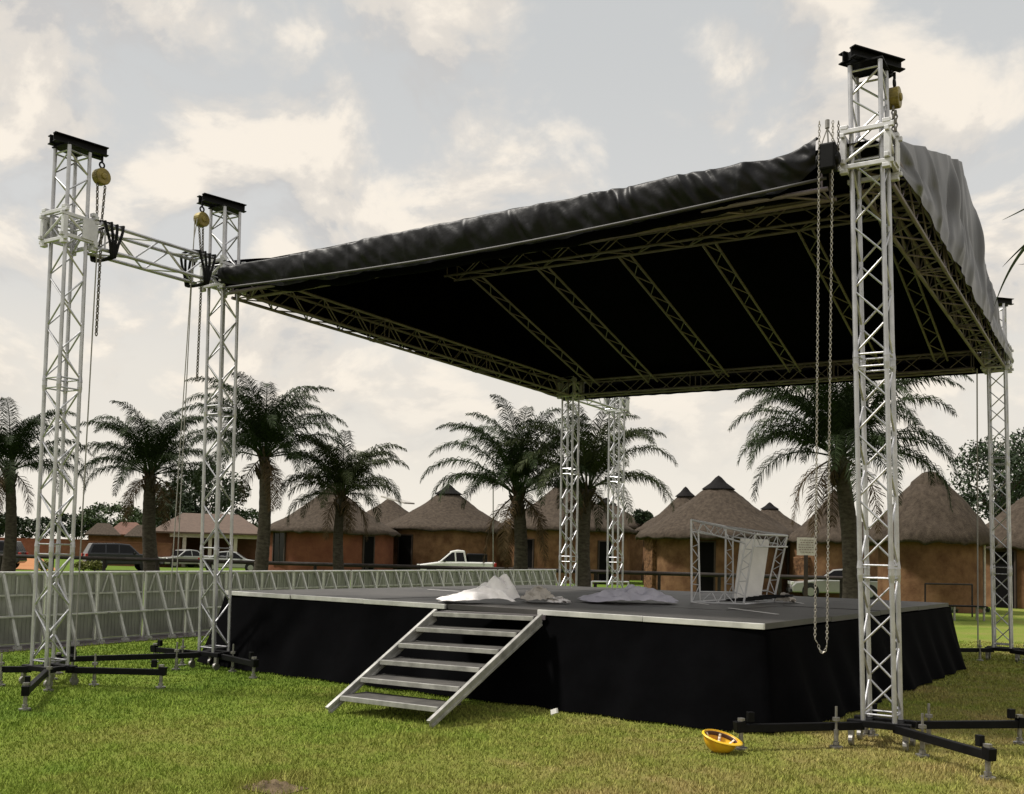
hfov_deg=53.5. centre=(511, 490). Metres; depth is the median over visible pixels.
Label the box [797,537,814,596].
sign post
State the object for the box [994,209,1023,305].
palm tree
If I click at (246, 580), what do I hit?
crowd barrier
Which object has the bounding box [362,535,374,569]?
door
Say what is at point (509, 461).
palm tree
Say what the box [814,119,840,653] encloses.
chain hoist
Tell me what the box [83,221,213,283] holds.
outrigger truss
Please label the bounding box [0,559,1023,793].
lawn
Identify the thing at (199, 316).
hoist chain
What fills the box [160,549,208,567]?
parked car
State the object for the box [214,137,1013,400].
roof canopy
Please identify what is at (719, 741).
hard hat
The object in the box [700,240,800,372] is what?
rafter truss
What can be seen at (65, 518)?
broadleaf tree
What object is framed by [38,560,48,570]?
shrub
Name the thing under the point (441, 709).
stage steps
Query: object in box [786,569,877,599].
parked car
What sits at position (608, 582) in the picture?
folding barrier frame
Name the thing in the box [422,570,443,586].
crowd barrier
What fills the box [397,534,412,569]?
door
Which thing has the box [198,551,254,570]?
parked car
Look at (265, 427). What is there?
palm tree
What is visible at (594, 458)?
palm tree
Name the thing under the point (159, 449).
palm tree
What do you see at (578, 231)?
tarp pole
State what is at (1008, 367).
sleeve block
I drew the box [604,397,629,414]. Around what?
sleeve block
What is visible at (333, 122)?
sky
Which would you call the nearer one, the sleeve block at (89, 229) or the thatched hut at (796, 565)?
the sleeve block at (89, 229)
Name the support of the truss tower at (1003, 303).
on the lawn at (965, 624)
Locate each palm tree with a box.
[0,397,91,570]
[71,400,228,579]
[171,371,350,570]
[279,430,409,572]
[420,394,606,569]
[489,400,677,586]
[727,375,973,598]
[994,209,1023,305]
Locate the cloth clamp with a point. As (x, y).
(554, 711)
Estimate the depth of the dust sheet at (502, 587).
12.92 m
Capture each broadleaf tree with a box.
[0,512,5,536]
[2,516,63,537]
[48,513,101,538]
[76,500,141,530]
[131,511,170,524]
[155,492,200,527]
[156,461,251,518]
[234,508,258,526]
[632,508,653,579]
[947,433,1023,520]
[993,427,1023,497]
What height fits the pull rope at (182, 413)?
5.198 m
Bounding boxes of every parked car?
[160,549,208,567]
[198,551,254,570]
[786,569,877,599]
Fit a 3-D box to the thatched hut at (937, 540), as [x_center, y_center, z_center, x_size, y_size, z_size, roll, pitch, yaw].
[15.678,1.871,38.181,4.711,5.205,4.678,-1,-4,32]
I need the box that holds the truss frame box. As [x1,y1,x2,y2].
[690,519,787,603]
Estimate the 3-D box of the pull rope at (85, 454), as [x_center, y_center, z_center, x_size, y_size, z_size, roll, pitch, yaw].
[-5.196,-0.491,12.394,0.016,5.063,0.034,-1,-4,32]
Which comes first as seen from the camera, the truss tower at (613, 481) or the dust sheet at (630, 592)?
the dust sheet at (630, 592)
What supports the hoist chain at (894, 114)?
hanging from the hoist pulley at (895, 96)
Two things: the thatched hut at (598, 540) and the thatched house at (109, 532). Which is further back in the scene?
the thatched house at (109, 532)
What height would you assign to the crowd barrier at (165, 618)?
1.214 m
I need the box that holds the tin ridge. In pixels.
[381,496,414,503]
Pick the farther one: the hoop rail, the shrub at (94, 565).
the shrub at (94, 565)
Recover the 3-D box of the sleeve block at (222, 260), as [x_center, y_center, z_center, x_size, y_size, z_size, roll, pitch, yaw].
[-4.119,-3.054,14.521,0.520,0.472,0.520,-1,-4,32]
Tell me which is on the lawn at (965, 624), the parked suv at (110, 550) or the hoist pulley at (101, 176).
the parked suv at (110, 550)
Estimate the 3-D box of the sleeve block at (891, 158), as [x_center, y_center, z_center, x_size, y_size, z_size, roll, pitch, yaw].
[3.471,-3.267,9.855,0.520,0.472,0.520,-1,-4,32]
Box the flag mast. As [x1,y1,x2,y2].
[493,448,493,566]
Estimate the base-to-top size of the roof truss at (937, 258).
0.502 m
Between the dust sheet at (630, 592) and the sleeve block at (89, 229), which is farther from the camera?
the dust sheet at (630, 592)
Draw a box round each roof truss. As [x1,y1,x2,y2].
[229,156,836,299]
[231,289,570,396]
[580,350,975,397]
[861,157,1004,367]
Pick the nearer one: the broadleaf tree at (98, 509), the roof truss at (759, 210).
the roof truss at (759, 210)
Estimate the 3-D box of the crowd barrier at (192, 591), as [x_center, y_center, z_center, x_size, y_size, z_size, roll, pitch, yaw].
[-5.811,2.199,20.065,0.686,1.214,1.040,0,-4,28]
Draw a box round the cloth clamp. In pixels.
[550,708,557,715]
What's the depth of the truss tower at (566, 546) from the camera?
23.24 m
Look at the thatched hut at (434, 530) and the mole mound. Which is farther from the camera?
the thatched hut at (434, 530)
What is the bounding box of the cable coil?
[726,594,793,600]
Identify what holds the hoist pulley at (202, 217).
hanging from the truss tower at (224, 207)
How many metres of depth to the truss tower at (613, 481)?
25.33 m
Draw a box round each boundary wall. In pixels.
[0,537,87,555]
[87,541,171,566]
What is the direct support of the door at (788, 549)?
in the thatched hut at (716, 500)
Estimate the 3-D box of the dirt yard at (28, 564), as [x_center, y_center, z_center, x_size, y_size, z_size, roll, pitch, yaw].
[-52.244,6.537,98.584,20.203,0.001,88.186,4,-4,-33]
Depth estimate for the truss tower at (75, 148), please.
12.24 m
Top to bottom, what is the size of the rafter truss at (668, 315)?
1.323 m
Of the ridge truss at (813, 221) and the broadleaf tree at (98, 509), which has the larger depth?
the broadleaf tree at (98, 509)
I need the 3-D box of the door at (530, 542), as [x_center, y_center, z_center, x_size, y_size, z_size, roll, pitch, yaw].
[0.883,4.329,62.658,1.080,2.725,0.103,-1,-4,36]
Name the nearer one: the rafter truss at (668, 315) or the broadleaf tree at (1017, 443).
the rafter truss at (668, 315)
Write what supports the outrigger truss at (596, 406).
attached to the truss tower at (566, 546)
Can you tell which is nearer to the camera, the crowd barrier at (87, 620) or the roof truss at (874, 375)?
the crowd barrier at (87, 620)
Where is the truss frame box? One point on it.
(732, 539)
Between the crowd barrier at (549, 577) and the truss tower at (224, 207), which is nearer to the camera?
the truss tower at (224, 207)
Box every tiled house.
[114,522,138,541]
[156,513,257,566]
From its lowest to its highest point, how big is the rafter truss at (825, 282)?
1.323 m
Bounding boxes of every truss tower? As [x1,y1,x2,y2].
[0,131,167,710]
[55,193,258,678]
[559,376,579,585]
[606,397,624,587]
[733,44,1023,779]
[960,297,1023,662]
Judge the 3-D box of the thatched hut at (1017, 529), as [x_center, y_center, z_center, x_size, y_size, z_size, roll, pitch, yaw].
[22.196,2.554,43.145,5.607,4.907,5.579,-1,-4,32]
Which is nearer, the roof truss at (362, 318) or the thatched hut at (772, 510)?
the roof truss at (362, 318)
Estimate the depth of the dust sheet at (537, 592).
13.49 m
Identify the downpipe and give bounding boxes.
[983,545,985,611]
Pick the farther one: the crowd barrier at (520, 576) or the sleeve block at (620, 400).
the crowd barrier at (520, 576)
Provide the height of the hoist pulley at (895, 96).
0.365 m
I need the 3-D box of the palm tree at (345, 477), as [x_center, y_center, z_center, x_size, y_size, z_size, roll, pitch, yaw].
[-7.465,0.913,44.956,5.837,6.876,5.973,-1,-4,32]
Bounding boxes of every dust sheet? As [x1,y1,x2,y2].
[437,574,519,601]
[520,586,554,600]
[547,596,571,602]
[579,584,677,602]
[775,592,795,602]
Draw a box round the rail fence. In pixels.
[0,554,877,597]
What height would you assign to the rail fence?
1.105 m
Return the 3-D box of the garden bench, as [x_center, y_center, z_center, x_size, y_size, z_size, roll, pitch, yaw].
[14.069,3.793,31.514,1.150,0.460,0.480,2,-4,-6]
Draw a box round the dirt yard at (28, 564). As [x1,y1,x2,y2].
[16,558,54,569]
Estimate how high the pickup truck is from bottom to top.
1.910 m
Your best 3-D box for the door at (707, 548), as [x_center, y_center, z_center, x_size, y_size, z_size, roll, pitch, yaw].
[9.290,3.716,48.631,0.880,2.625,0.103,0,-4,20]
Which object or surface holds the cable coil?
on the stage
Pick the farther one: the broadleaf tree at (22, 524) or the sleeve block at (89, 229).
the broadleaf tree at (22, 524)
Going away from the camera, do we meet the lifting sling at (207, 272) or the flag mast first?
the lifting sling at (207, 272)
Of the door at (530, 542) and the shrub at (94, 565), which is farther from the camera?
the door at (530, 542)
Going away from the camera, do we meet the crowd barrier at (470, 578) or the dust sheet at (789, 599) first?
the dust sheet at (789, 599)
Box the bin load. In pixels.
[466,553,486,561]
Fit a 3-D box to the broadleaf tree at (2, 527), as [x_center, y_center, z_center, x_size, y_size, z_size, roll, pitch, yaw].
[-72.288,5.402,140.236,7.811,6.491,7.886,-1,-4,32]
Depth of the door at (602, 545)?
62.43 m
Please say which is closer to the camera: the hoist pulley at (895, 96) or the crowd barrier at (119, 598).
the hoist pulley at (895, 96)
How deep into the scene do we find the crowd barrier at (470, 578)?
29.60 m
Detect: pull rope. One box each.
[74,248,97,659]
[170,219,194,589]
[175,220,197,603]
[976,368,978,647]
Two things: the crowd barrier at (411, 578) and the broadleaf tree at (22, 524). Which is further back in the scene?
the broadleaf tree at (22, 524)
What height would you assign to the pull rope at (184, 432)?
5.398 m
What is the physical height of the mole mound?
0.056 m
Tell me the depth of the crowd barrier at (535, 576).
33.40 m
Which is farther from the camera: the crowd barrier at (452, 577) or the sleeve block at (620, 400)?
the crowd barrier at (452, 577)
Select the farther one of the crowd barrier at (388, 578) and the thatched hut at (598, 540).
the thatched hut at (598, 540)
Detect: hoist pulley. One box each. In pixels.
[92,156,110,185]
[193,201,209,227]
[889,72,902,109]
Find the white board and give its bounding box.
[734,539,769,600]
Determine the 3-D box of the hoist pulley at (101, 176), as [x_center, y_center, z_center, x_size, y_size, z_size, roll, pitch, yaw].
[-5.145,-4.009,12.742,0.150,0.365,0.210,-1,-4,32]
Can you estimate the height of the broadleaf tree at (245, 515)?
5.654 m
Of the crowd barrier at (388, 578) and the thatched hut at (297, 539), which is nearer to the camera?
the crowd barrier at (388, 578)
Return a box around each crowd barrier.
[0,571,65,651]
[42,571,119,645]
[94,571,164,641]
[142,571,204,638]
[184,571,226,634]
[226,570,262,590]
[262,570,293,589]
[293,570,323,588]
[323,570,350,588]
[351,570,376,587]
[377,570,400,587]
[401,570,422,586]
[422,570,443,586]
[443,570,463,585]
[462,570,480,585]
[480,570,496,583]
[497,569,514,584]
[513,569,530,584]
[529,569,544,584]
[542,569,558,584]
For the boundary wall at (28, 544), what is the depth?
119.03 m
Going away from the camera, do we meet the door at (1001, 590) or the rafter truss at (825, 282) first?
the rafter truss at (825, 282)
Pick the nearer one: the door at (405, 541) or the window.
the window
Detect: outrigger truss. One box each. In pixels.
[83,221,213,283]
[574,398,616,410]
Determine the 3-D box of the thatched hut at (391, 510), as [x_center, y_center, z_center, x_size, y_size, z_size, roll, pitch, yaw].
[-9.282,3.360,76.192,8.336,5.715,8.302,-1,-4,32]
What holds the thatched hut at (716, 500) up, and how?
on the lawn at (965, 624)
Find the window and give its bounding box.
[272,532,285,560]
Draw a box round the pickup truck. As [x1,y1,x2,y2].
[417,550,496,571]
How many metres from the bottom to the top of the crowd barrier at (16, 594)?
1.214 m
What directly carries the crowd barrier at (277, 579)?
on the lawn at (965, 624)
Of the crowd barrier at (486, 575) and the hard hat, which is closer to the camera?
the hard hat
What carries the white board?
on the stage
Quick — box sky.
[0,0,1023,539]
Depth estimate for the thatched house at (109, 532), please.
118.67 m
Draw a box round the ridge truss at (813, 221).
[444,184,924,281]
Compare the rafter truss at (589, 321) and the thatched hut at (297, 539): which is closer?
the rafter truss at (589, 321)
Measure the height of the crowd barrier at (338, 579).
1.214 m
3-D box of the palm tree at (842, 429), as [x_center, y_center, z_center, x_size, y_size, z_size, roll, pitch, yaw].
[10.737,-0.439,32.749,7.738,8.949,7.817,-1,-4,32]
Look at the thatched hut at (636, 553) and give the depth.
75.53 m
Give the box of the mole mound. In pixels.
[240,779,306,793]
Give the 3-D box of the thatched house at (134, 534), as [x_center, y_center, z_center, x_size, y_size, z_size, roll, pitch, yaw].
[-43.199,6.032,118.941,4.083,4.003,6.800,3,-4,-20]
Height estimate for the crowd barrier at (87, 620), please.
1.214 m
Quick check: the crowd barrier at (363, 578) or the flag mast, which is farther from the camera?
the flag mast
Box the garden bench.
[949,605,987,620]
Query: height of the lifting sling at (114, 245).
0.483 m
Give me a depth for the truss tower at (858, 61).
9.64 m
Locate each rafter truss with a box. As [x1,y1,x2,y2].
[469,274,600,386]
[535,266,657,382]
[616,252,728,377]
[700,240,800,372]
[796,226,880,364]
[878,214,948,361]
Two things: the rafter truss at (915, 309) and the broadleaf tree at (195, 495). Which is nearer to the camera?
the rafter truss at (915, 309)
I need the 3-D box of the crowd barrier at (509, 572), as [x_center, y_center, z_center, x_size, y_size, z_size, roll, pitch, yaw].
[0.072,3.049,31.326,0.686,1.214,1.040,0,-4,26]
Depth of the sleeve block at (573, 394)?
23.30 m
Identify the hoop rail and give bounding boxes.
[924,583,972,616]
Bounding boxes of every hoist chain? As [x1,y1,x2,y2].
[95,183,106,335]
[196,225,203,381]
[891,105,897,132]
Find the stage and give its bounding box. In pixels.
[197,585,965,732]
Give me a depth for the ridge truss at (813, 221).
16.21 m
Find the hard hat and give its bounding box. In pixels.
[702,729,742,753]
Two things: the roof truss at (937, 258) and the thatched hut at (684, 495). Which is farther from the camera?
the thatched hut at (684, 495)
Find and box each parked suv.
[0,540,27,567]
[81,543,160,570]
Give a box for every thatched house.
[84,523,120,541]
[124,525,141,541]
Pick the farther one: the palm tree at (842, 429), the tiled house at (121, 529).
the tiled house at (121, 529)
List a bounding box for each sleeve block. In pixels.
[38,203,99,255]
[198,255,246,297]
[556,377,584,401]
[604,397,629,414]
[837,117,902,186]
[980,343,1013,374]
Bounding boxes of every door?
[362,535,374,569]
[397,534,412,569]
[527,539,533,567]
[597,540,611,583]
[696,541,715,591]
[787,545,789,574]
[995,550,1016,608]
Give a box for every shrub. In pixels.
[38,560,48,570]
[74,560,89,570]
[86,560,102,570]
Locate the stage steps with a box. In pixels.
[325,609,545,727]
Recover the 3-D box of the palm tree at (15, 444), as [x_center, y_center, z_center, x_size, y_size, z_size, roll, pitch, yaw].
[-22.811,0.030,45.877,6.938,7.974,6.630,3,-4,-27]
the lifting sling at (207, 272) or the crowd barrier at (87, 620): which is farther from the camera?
the crowd barrier at (87, 620)
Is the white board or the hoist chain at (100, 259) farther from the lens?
the white board
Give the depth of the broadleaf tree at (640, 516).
74.82 m
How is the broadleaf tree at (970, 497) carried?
on the lawn at (965, 624)
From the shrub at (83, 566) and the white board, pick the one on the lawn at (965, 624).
the shrub at (83, 566)
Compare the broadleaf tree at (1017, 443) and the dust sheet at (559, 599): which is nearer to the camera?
the dust sheet at (559, 599)
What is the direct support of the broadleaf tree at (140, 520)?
on the lawn at (965, 624)
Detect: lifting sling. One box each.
[90,220,124,262]
[180,249,215,287]
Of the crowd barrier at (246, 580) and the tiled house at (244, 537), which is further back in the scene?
the tiled house at (244, 537)
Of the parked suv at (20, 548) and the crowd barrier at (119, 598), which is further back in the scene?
the parked suv at (20, 548)
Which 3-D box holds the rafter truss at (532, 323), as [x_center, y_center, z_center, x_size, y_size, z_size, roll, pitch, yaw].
[0.599,-3.158,20.797,0.264,1.323,4.954,-1,-4,32]
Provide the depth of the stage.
11.73 m
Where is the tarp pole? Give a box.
[222,176,826,288]
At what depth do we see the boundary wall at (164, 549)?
79.14 m
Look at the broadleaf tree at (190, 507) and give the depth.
92.21 m
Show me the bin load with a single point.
(471, 557)
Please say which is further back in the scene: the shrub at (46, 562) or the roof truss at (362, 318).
the shrub at (46, 562)
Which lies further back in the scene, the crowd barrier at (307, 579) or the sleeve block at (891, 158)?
the crowd barrier at (307, 579)
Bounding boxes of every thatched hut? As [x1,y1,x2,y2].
[268,486,400,578]
[367,499,407,523]
[385,485,502,574]
[498,477,637,583]
[597,498,642,579]
[635,476,792,594]
[635,487,694,582]
[761,502,800,531]
[783,490,877,599]
[869,472,997,612]
[986,497,1023,608]
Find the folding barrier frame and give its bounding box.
[591,581,628,586]
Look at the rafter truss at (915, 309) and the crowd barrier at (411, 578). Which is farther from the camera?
the crowd barrier at (411, 578)
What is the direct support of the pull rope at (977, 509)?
hanging from the truss tower at (1003, 303)

